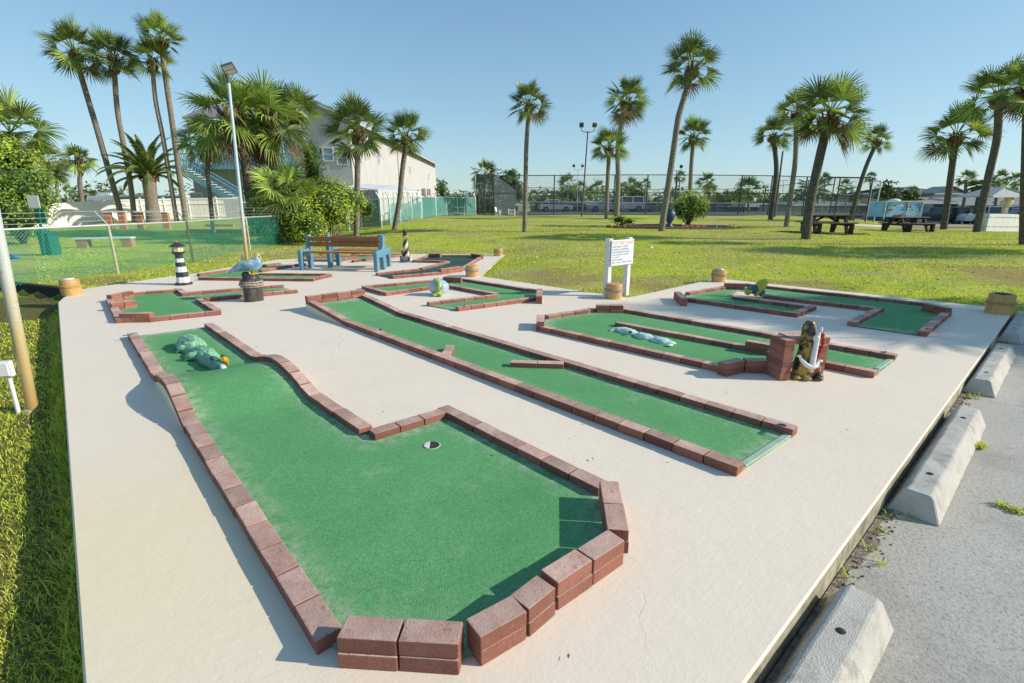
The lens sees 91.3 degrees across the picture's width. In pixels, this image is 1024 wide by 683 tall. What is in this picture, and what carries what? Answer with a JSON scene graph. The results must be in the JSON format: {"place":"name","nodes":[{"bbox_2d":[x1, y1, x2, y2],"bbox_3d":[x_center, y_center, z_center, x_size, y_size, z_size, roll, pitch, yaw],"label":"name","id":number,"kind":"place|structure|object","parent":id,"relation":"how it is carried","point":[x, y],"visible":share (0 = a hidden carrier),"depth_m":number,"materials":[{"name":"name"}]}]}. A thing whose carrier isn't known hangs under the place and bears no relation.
{"place":"outdoors","nodes":[
{"label":"outdoors","id":0,"kind":"place"},
{"bbox_2d":[0,210,1023,682],"bbox_3d":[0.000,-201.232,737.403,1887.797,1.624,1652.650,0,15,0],"label":"ground","id":1,"kind":"structure","parent":0,"point":[36,306],"depth_m":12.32,"materials":[{"name":"green plant"}]},
{"bbox_2d":[0,360,20,413],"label":"sign","id":2,"kind":"object","parent":1,"relation":"on","point":[8,370],"visible":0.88,"depth_m":4.11,"materials":[{"name":"white paint"}]},
{"bbox_2d":[0,210,38,412],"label":"steel pole","id":3,"kind":"object","parent":1,"relation":"on","point":[11,303],"visible":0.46,"depth_m":4.04,"materials":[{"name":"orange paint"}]},
{"bbox_2d":[0,129,62,243],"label":"shrub","id":4,"kind":"object","parent":1,"relation":"on","point":[18,183],"visible":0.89,"depth_m":18.80,"materials":[{"name":"green plant"}]},
{"bbox_2d":[0,282,65,296],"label":"retaining wall","id":5,"kind":"structure","parent":1,"relation":"on","point":[46,290],"depth_m":9.46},
{"bbox_2d":[0,82,67,185],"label":"palm tree","id":6,"kind":"object","parent":1,"relation":"on","point":[14,110],"visible":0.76,"depth_m":20.52,"materials":[{"name":"green plant"}]},
{"bbox_2d":[26,194,47,255],"bbox_3d":[-13.665,-3.261,14.546,0.364,1.955,0.160,0,15,0],"label":"post with sign","id":7,"kind":"object","parent":1,"relation":"on","point":[33,201],"visible":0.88,"depth_m":14.45,"materials":[{"name":"green metal"}]},
{"bbox_2d":[35,230,61,255],"bbox_3d":[-13.893,-2.946,15.027,0.386,0.788,0.420,0,15,0],"label":"green cabinet","id":8,"kind":"object","parent":1,"relation":"on","point":[51,244],"visible":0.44,"depth_m":14.94,"materials":[{"name":"metal"}]},
{"bbox_2d":[21,134,75,220],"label":"palm tree","id":9,"kind":"object","parent":1,"relation":"on","point":[49,164],"visible":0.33,"depth_m":41.84,"materials":[{"name":"green plant"}]},
{"bbox_2d":[31,10,122,210],"bbox_3d":[-30.978,-15.945,36.725,4.449,14.706,4.732,14,21,42],"label":"palm tree","id":10,"kind":"object","parent":1,"relation":"on","point":[73,61],"visible":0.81,"depth_m":35.42,"materials":[{"name":"green plant"}]},
{"bbox_2d":[60,143,100,219],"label":"palm tree","id":11,"kind":"object","parent":1,"relation":"on","point":[82,164],"visible":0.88,"depth_m":45.18,"materials":[{"name":"green plant"}]},
{"bbox_2d":[71,236,135,247],"bbox_3d":[-14.202,-3.437,17.464,1.835,0.415,0.340,-3,16,-9],"label":"yard bench","id":12,"kind":"object","parent":1,"relation":"on","point":[122,244],"visible":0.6,"depth_m":17.35,"materials":[{"name":"white paint"}]},
{"bbox_2d":[71,22,142,221],"bbox_3d":[-28.168,-15.497,36.620,4.107,13.569,4.233,0,15,0],"label":"palm tree","id":13,"kind":"object","parent":1,"relation":"on","point":[107,41],"visible":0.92,"depth_m":35.25,"materials":[{"name":"green plant"}]},
{"bbox_2d":[102,211,127,228],"bbox_3d":[-23.187,-7.053,29.330,1.169,1.108,0.340,-4,16,-14],"label":"yard bench","id":14,"kind":"object","parent":1,"relation":"on","point":[108,216],"visible":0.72,"depth_m":29.20,"materials":[{"name":"white paint"}]},
{"bbox_2d":[34,196,238,228],"bbox_3d":[-29.767,-10.347,40.032,3.152,2.611,14.471,13,20,39],"label":"white fence","id":15,"kind":"object","parent":1,"relation":"on","point":[91,207],"visible":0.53,"depth_m":39.89,"materials":[{"name":"plastic"}]},
{"bbox_2d":[95,132,200,221],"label":"date palm","id":16,"kind":"object","parent":1,"relation":"on","point":[144,164],"visible":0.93,"depth_m":36.80,"materials":[{"name":"green plant"}]},
{"bbox_2d":[119,31,178,220],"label":"palm tree","id":17,"kind":"object","parent":1,"relation":"on","point":[152,67],"visible":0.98,"depth_m":35.50,"materials":[{"name":"green plant"}]},
{"bbox_2d":[133,212,171,229],"bbox_3d":[-20.736,-6.969,28.938,1.797,1.055,0.340,-3,16,-9],"label":"yard bench","id":18,"kind":"object","parent":1,"relation":"on","point":[139,219],"visible":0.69,"depth_m":28.82,"materials":[{"name":"white paint"}]},
{"bbox_2d":[131,7,188,220],"bbox_3d":[-24.528,-16.031,36.472,3.494,14.751,3.574,0,15,0],"label":"palm tree","id":19,"kind":"object","parent":1,"relation":"on","point":[155,21],"visible":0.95,"depth_m":35.38,"materials":[{"name":"green plant"}]},
{"bbox_2d":[0,208,339,286],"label":"chain link fence","id":20,"kind":"object","parent":1,"relation":"on","point":[111,238],"visible":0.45,"depth_m":11.34,"materials":[{"name":"metal"}]},
{"bbox_2d":[169,113,227,233],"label":"palm tree","id":21,"kind":"object","parent":1,"relation":"on","point":[184,140],"visible":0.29,"depth_m":24.26,"materials":[{"name":"green plant"}]},
{"bbox_2d":[180,157,246,207],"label":"outdoor stairs","id":22,"kind":"structure","parent":1,"relation":"on","point":[220,191],"depth_m":44.83,"materials":[{"name":"metal"}]},
{"bbox_2d":[174,60,285,236],"bbox_3d":[-12.443,-8.497,22.608,4.491,7.696,4.670,0,15,0],"label":"palm tree","id":23,"kind":"object","parent":1,"relation":"on","point":[245,146],"visible":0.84,"depth_m":21.68,"materials":[{"name":"green plant"}]},
{"bbox_2d":[223,199,240,217],"bbox_3d":[-21.560,-10.272,38.691,1.329,1.495,0.060,0,15,0],"label":"leaning panel","id":24,"kind":"object","parent":1,"relation":"on","point":[230,205],"visible":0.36,"depth_m":38.64,"materials":[{"name":"white plastic"}]},
{"bbox_2d":[220,61,248,259],"bbox_3d":[-6.822,-4.310,12.572,0.439,4.879,0.251,-3,16,-10],"label":"lamp post","id":25,"kind":"object","parent":1,"relation":"on","point":[228,68],"visible":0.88,"depth_m":12.44,"materials":[{"name":"silver metal"}]},
{"bbox_2d":[217,65,316,234],"bbox_3d":[-11.252,-8.658,23.536,4.648,7.492,4.854,0,15,0],"label":"palm tree","id":26,"kind":"object","parent":1,"relation":"on","point":[283,110],"visible":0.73,"depth_m":22.73,"materials":[{"name":"green plant"}]},
{"bbox_2d":[239,164,300,235],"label":"undergrowth","id":27,"kind":"object","parent":1,"relation":"on","point":[248,213],"visible":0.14,"depth_m":22.56,"materials":[{"name":"green plant"}]},
{"bbox_2d":[245,156,324,242],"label":"palm tree","id":28,"kind":"object","parent":1,"relation":"on","point":[285,174],"visible":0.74,"depth_m":18.92,"materials":[{"name":"green plant"}]},
{"bbox_2d":[264,81,323,178],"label":"palm tree","id":29,"kind":"object","parent":1,"relation":"on","point":[297,94],"visible":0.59,"depth_m":24.64,"materials":[{"name":"green plant"}]},
{"bbox_2d":[172,95,439,215],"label":"motel building","id":30,"kind":"structure","parent":1,"relation":"on","point":[419,174],"depth_m":48.24,"materials":[{"name":"paint"}]},
{"bbox_2d":[244,173,376,244],"bbox_3d":[-8.905,-5.617,20.989,5.849,2.952,6.408,0,15,0],"label":"vine thicket","id":31,"kind":"object","parent":1,"relation":"on","point":[332,202],"visible":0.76,"depth_m":19.48,"materials":[{"name":"green plant"}]},
{"bbox_2d":[297,138,326,216],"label":"vine column","id":32,"kind":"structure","parent":1,"relation":"on","point":[312,168],"depth_m":24.87,"materials":[{"name":"green plant"}]},
{"bbox_2d":[317,85,394,235],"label":"palm tree","id":33,"kind":"object","parent":1,"relation":"on","point":[350,106],"visible":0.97,"depth_m":20.39,"materials":[{"name":"green plant"}]},
{"bbox_2d":[345,184,421,220],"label":"metal shed","id":34,"kind":"structure","parent":1,"relation":"on","point":[371,194],"depth_m":35.14,"materials":[{"name":"grey paint"}]},
{"bbox_2d":[382,107,431,229],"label":"palm tree","id":35,"kind":"object","parent":1,"relation":"on","point":[408,121],"visible":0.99,"depth_m":23.81,"materials":[{"name":"green plant"}]},
{"bbox_2d":[348,192,475,230],"bbox_3d":[-6.057,-9.402,35.434,2.042,2.481,20.062,3,16,10],"label":"netted fence","id":36,"kind":"object","parent":1,"relation":"on","point":[435,206],"visible":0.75,"depth_m":36.31,"materials":[{"name":"fabric"}]},
{"bbox_2d":[476,174,515,214],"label":"court fence","id":37,"kind":"object","parent":1,"relation":"on","point":[484,194],"visible":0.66,"depth_m":47.13,"materials":[{"name":"grey metal"}]},
{"bbox_2d":[496,168,522,203],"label":"broadleaf tree","id":38,"kind":"object","parent":1,"relation":"on","point":[511,178],"visible":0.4,"depth_m":70.98,"materials":[{"name":"green plant"}]},
{"bbox_2d":[506,78,552,231],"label":"palm tree","id":39,"kind":"object","parent":1,"relation":"on","point":[530,90],"visible":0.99,"depth_m":21.11,"materials":[{"name":"green plant"}]},
{"bbox_2d":[51,180,1019,210],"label":"woods","id":40,"kind":"object","parent":1,"relation":"on","point":[91,192],"visible":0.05,"depth_m":132.08,"materials":[{"name":"green plant"}]},
{"bbox_2d":[590,124,631,218],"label":"palm tree","id":41,"kind":"object","parent":1,"relation":"on","point":[607,136],"visible":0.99,"depth_m":33.49,"materials":[{"name":"green plant"}]},
{"bbox_2d":[603,237,633,295],"bbox_3d":[1.805,-1.243,8.489,0.634,1.010,0.124,-13,20,-39],"label":"rules sign","id":42,"kind":"object","parent":1,"relation":"on","point":[618,252],"visible":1,"depth_m":8.37,"materials":[{"name":"white paint"}]},
{"bbox_2d":[603,73,652,215],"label":"palm tree","id":43,"kind":"object","parent":1,"relation":"on","point":[628,108],"visible":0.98,"depth_m":39.23,"materials":[{"name":"green plant"}]},
{"bbox_2d":[515,187,765,210],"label":"court fence","id":44,"kind":"object","parent":1,"relation":"on","point":[638,195],"visible":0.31,"depth_m":69.03,"materials":[{"name":"grey metal"}]},
{"bbox_2d":[496,211,863,217],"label":"tennis court","id":45,"kind":"object","parent":1,"relation":"on","point":[656,213],"visible":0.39,"depth_m":50.97,"materials":[{"name":"green"}]},
{"bbox_2d":[530,201,744,212],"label":"tennis net","id":46,"kind":"object","parent":45,"relation":"on","point":[538,205],"visible":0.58,"depth_m":55.24,"materials":[{"name":"white paint"}]},
{"bbox_2d":[493,174,873,221],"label":"tennis court fence","id":47,"kind":"object","parent":1,"relation":"on","point":[740,195],"visible":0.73,"depth_m":44.69,"materials":[{"name":"grey metal"}]},
{"bbox_2d":[658,28,725,230],"bbox_3d":[7.422,-8.730,21.375,2.781,8.447,2.587,11,19,35],"label":"palm tree","id":48,"kind":"object","parent":1,"relation":"on","point":[689,46],"visible":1,"depth_m":20.74,"materials":[{"name":"green plant"}]},
{"bbox_2d":[679,115,712,195],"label":"palm tree","id":49,"kind":"object","parent":1,"relation":"on","point":[695,141],"visible":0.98,"depth_m":34.93,"materials":[{"name":"green plant"}]},
{"bbox_2d":[733,176,764,211],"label":"palm tree","id":50,"kind":"object","parent":1,"relation":"on","point":[746,182],"visible":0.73,"depth_m":62.85,"materials":[{"name":"green plant"}]},
{"bbox_2d":[750,113,793,219],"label":"palm tree","id":51,"kind":"object","parent":1,"relation":"on","point":[775,140],"visible":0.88,"depth_m":33.27,"materials":[{"name":"green plant"}]},
{"bbox_2d":[770,85,819,226],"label":"palm tree","id":52,"kind":"object","parent":1,"relation":"on","point":[786,104],"visible":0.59,"depth_m":25.08,"materials":[{"name":"green plant"}]},
{"bbox_2d":[763,178,857,219],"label":"court fence","id":53,"kind":"object","parent":1,"relation":"on","point":[832,197],"visible":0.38,"depth_m":48.56,"materials":[{"name":"grey metal"}]},
{"bbox_2d":[759,201,871,220],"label":"house","id":54,"kind":"structure","parent":1,"relation":"on","point":[859,210],"depth_m":69.63,"materials":[{"name":"grey paint"}]},
{"bbox_2d":[772,70,878,239],"bbox_3d":[11.346,-6.716,18.365,2.906,6.141,3.116,-4,16,-14],"label":"palm tree","id":55,"kind":"object","parent":1,"relation":"on","point":[827,127],"visible":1,"depth_m":17.86,"materials":[{"name":"green plant"}]},
{"bbox_2d":[848,121,895,220],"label":"palm tree","id":56,"kind":"object","parent":1,"relation":"on","point":[878,131],"visible":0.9,"depth_m":41.24,"materials":[{"name":"green plant"}]},
{"bbox_2d":[871,179,904,221],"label":"broadleaf tree","id":57,"kind":"object","parent":1,"relation":"on","point":[886,190],"visible":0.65,"depth_m":57.14,"materials":[{"name":"green plant"}]},
{"bbox_2d":[867,199,923,221],"bbox_3d":[28.699,-9.846,37.637,3.021,1.734,1.900,0,15,0],"label":"mural trailer","id":58,"kind":"object","parent":1,"relation":"on","point":[894,208],"visible":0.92,"depth_m":36.80,"materials":[{"name":"blue paint"}]},
{"bbox_2d":[878,217,938,231],"bbox_3d":[21.157,-6.279,26.794,1.838,0.775,1.850,-2,16,-7],"label":"picnic table","id":59,"kind":"object","parent":1,"relation":"on","point":[906,226],"visible":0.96,"depth_m":26.40,"materials":[{"name":"brown wood"}]},
{"bbox_2d":[872,197,966,222],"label":"house","id":60,"kind":"structure","parent":1,"relation":"on","point":[932,202],"depth_m":60.35,"materials":[{"name":"white"}]},
{"bbox_2d":[919,186,968,196],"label":"house","id":61,"kind":"structure","parent":1,"relation":"on","point":[936,192],"depth_m":74.41,"materials":[{"name":"beige"}]},
{"bbox_2d":[914,98,1006,228],"bbox_3d":[27.376,-10.760,31.098,4.293,8.048,4.324,0,15,0],"label":"palm tree","id":62,"kind":"object","parent":1,"relation":"on","point":[952,143],"visible":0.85,"depth_m":30.68,"materials":[{"name":"green plant"}]},
{"bbox_2d":[932,197,1019,222],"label":"house","id":63,"kind":"structure","parent":1,"relation":"on","point":[970,201],"depth_m":61.62,"materials":[{"name":"grey"}]},
{"bbox_2d":[963,177,1000,223],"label":"palm tree","id":64,"kind":"object","parent":1,"relation":"on","point":[974,182],"visible":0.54,"depth_m":47.91,"materials":[{"name":"green plant"}]},
{"bbox_2d":[951,53,1023,231],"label":"palm tree","id":65,"kind":"object","parent":1,"relation":"on","point":[983,81],"visible":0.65,"depth_m":24.31,"materials":[{"name":"green plant"}]},
{"bbox_2d":[956,187,1019,231],"bbox_3d":[27.355,-7.386,28.038,3.305,2.420,2.414,0,15,0],"label":"wishing well","id":66,"kind":"object","parent":1,"relation":"on","point":[1004,220],"visible":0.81,"depth_m":27.50,"materials":[{"name":"white paint"}]},
{"bbox_2d":[982,56,1023,244],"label":"palm tree","id":67,"kind":"object","parent":1,"relation":"on","point":[1017,100],"visible":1,"depth_m":15.81,"materials":[{"name":"green plant"}]},
{"bbox_2d":[0,0,1023,202],"label":"sky","id":68,"kind":"structure","parent":0,"point":[457,64],"materials":[{"name":"blue"}]},
{"bbox_2d":[58,254,1011,682],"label":"concrete slab","id":69,"kind":"structure","parent":0,"point":[716,576],"depth_m":2.78,"materials":[{"name":"beige concrete"}]},
{"bbox_2d":[58,278,81,295],"bbox_3d":[-7.501,-0.932,8.495,0.316,0.288,0.312,0,15,0],"label":"rope piling","id":70,"kind":"object","parent":69,"relation":"on","point":[69,286],"visible":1,"depth_m":8.40,"materials":[{"name":"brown wood"}]},
{"bbox_2d":[169,241,192,285],"bbox_3d":[-6.322,-1.501,9.529,0.286,0.835,0.286,6,17,22],"label":"lighthouse ornament","id":71,"kind":"object","parent":69,"relation":"on","point":[182,275],"visible":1,"depth_m":9.49,"materials":[{"name":"black paint"}]},
{"bbox_2d":[106,284,297,322],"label":"putting lane","id":72,"kind":"structure","parent":69,"relation":"on","point":[151,306],"depth_m":7.72,"materials":[{"name":"green carpet"}]},
{"bbox_2d":[238,278,263,301],"bbox_3d":[-4.152,-0.829,7.994,0.371,0.355,0.368,0,15,0],"label":"dark piling","id":73,"kind":"object","parent":69,"relation":"on","point":[252,290],"visible":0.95,"depth_m":7.89,"materials":[{"name":"wood"}]},
{"bbox_2d":[227,253,262,279],"bbox_3d":[-4.206,-1.192,7.894,0.550,0.396,0.246,0,15,0],"label":"pelican ornament","id":74,"kind":"object","parent":73,"relation":"on","point":[251,265],"visible":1,"depth_m":7.83,"materials":[{"name":"blue paint"}]},
{"bbox_2d":[197,262,331,281],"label":"putting lane","id":75,"kind":"structure","parent":69,"relation":"on","point":[221,275],"depth_m":10.71,"materials":[{"name":"green fabric"}]},
{"bbox_2d":[298,234,385,271],"bbox_3d":[-3.975,-2.077,11.692,1.940,0.796,0.544,2,16,8],"label":"park bench","id":76,"kind":"object","parent":69,"relation":"on","point":[308,251],"visible":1,"depth_m":11.69,"materials":[{"name":"blue plastic"}]},
{"bbox_2d":[304,254,401,261],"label":"putting lane","id":77,"kind":"structure","parent":69,"relation":"on","point":[365,257],"depth_m":14.10,"materials":[{"name":"green fabric"}]},
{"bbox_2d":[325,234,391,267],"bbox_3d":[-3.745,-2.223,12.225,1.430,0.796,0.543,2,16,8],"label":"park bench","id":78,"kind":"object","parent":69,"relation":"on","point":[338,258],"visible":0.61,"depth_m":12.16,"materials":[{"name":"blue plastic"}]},
{"bbox_2d":[122,323,628,674],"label":"putting lane","id":79,"kind":"structure","parent":69,"relation":"on","point":[331,525],"depth_m":2.48,"materials":[{"name":"green carpet"}]},
{"bbox_2d":[175,334,228,369],"bbox_3d":[-3.113,0.089,4.981,0.286,0.173,1.579,-14,21,-42],"label":"alligator ornament","id":80,"kind":"object","parent":79,"relation":"on","point":[194,347],"visible":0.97,"depth_m":4.89,"materials":[{"name":"green paint"}]},
{"bbox_2d":[376,253,483,278],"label":"putting lane","id":81,"kind":"structure","parent":69,"relation":"on","point":[447,264],"depth_m":12.30,"materials":[{"name":"carpet"}]},
{"bbox_2d":[429,278,448,295],"bbox_3d":[-1.246,-0.935,8.482,0.352,0.312,0.381,0,15,0],"label":"frog globe ornament","id":82,"kind":"object","parent":69,"relation":"on","point":[438,287],"visible":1,"depth_m":8.39,"materials":[{"name":"blue ceramic"}]},
{"bbox_2d":[362,276,542,310],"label":"putting lane","id":83,"kind":"structure","parent":69,"relation":"on","point":[494,294],"depth_m":8.62,"materials":[{"name":"green fabric"}]},
{"bbox_2d":[305,289,797,475],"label":"putting lane","id":84,"kind":"structure","parent":69,"relation":"on","point":[706,430],"depth_m":4.11,"materials":[{"name":"green carpet"}]},
{"bbox_2d":[605,282,622,299],"bbox_3d":[1.671,-0.831,8.206,0.308,0.245,0.303,0,15,0],"label":"rope piling","id":85,"kind":"object","parent":69,"relation":"on","point":[613,290],"visible":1,"depth_m":8.10,"materials":[{"name":"brown wood"}]},
{"bbox_2d":[536,304,899,380],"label":"putting lane","id":86,"kind":"structure","parent":69,"relation":"on","point":[732,350],"depth_m":5.36,"materials":[{"name":"green carpet"}]},
{"bbox_2d":[609,327,675,346],"bbox_3d":[1.511,-0.074,5.780,0.221,0.064,0.920,-11,19,-34],"label":"sea creature ornament","id":87,"kind":"object","parent":86,"relation":"on","point":[643,336],"visible":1,"depth_m":5.70,"materials":[{"name":"green paint"}]},
{"bbox_2d":[790,320,824,380],"bbox_3d":[2.613,0.087,4.399,0.280,0.543,0.210,0,15,0],"label":"anchor ornament","id":88,"kind":"object","parent":86,"relation":"on","point":[805,364],"visible":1,"depth_m":4.36,"materials":[{"name":"paint"}]},
{"bbox_2d":[744,278,768,297],"bbox_3d":[4.042,-0.884,8.280,0.374,0.321,0.180,0,15,0],"label":"diving fish ornament","id":89,"kind":"object","parent":69,"relation":"on","point":[758,288],"visible":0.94,"depth_m":8.22,"materials":[{"name":"green plastic"}]},
{"bbox_2d":[673,282,951,336],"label":"putting lane","id":90,"kind":"structure","parent":69,"relation":"on","point":[889,314],"depth_m":7.51,"materials":[{"name":"green carpet"}]},
{"bbox_2d":[984,292,1016,314],"bbox_3d":[6.912,-0.545,7.078,0.338,0.293,0.334,0,15,0],"label":"rope piling","id":91,"kind":"object","parent":69,"relation":"on","point":[1000,303],"visible":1,"depth_m":6.98,"materials":[{"name":"brown wood"}]},
{"bbox_2d":[612,224,740,228],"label":"flower bed soil","id":92,"kind":"structure","parent":0,"point":[677,226],"depth_m":25.87,"materials":[{"name":"brown soil"}]},
{"bbox_2d":[670,188,710,224],"bbox_3d":[9.580,-7.256,27.014,2.286,2.043,1.644,0,15,0],"label":"yellow green bush","id":93,"kind":"object","parent":92,"relation":"on","point":[688,208],"visible":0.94,"depth_m":26.66,"materials":[{"name":"green plant"}]},
{"bbox_2d":[778,231,864,233],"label":"concrete pad","id":94,"kind":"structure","parent":0,"point":[822,232],"depth_m":21.88,"materials":[{"name":"grey concrete"}]},
{"bbox_2d":[795,214,858,233],"bbox_3d":[13.603,-5.107,21.724,1.750,0.775,1.850,2,16,7],"label":"picnic table","id":95,"kind":"object","parent":94,"relation":"on","point":[817,225],"visible":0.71,"depth_m":21.24,"materials":[{"name":"brown wood"}]},
{"bbox_2d":[837,187,924,203],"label":"house","id":96,"kind":"structure","parent":0,"point":[862,199],"depth_m":83.72,"materials":[{"name":"beige"}]},
{"bbox_2d":[764,341,999,682],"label":"dirt strip ground","id":97,"kind":"structure","parent":0,"point":[858,553],"depth_m":2.37,"materials":[{"name":"brown soil"}]},
{"bbox_2d":[819,341,1023,611],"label":"gap weeds","id":98,"kind":"object","parent":97,"relation":"on","point":[982,446],"visible":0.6,"depth_m":2.75,"materials":[{"name":"green plant"}]},
{"bbox_2d":[838,342,1007,587],"bbox_3d":[3.936,0.507,4.299,9.811,0.012,0.119,-13,20,-40],"label":"gap debris","id":99,"kind":"object","parent":97,"relation":"on","point":[853,566],"visible":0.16,"depth_m":2.50,"materials":[{"name":"plant"}]},
{"bbox_2d":[843,341,1023,682],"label":"parking pavement","id":100,"kind":"structure","parent":0,"point":[948,592],"depth_m":2.29,"materials":[{"name":"grey asphalt"}]},
{"bbox_2d":[773,585,893,682],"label":"wheel stop","id":101,"kind":"object","parent":100,"relation":"on","point":[846,636],"visible":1,"depth_m":1.80,"materials":[{"name":"concrete"}]},
{"bbox_2d":[887,405,985,526],"bbox_3d":[2.844,0.723,3.276,1.830,0.141,0.235,-13,20,-40],"label":"wheel stop","id":102,"kind":"object","parent":100,"relation":"on","point":[925,492],"visible":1,"depth_m":2.99,"materials":[{"name":"concrete"}]},
{"bbox_2d":[962,343,1015,397],"bbox_3d":[4.814,0.245,5.013,1.828,0.141,0.234,-13,20,-40],"label":"wheel stop","id":103,"kind":"object","parent":100,"relation":"on","point":[988,376],"visible":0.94,"depth_m":4.70,"materials":[{"name":"concrete"}]},
{"bbox_2d":[997,311,1023,344],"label":"wheel stop","id":104,"kind":"object","parent":100,"relation":"on","point":[1013,331],"visible":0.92,"depth_m":6.19,"materials":[{"name":"concrete"}]},
{"bbox_2d":[900,223,973,227],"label":"driveway","id":105,"kind":"structure","parent":0,"point":[959,225],"depth_m":44.24,"materials":[{"name":"grey concrete"}]},
{"bbox_2d":[905,207,969,223],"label":"pickup truck","id":106,"kind":"object","parent":105,"relation":"on","point":[934,213],"visible":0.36,"depth_m":50.54,"materials":[{"name":"black paint"}]},
{"bbox_2d":[956,206,1018,223],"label":"parked car","id":107,"kind":"object","parent":105,"relation":"on","point":[967,218],"visible":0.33,"depth_m":48.10,"materials":[{"name":"white paint"}]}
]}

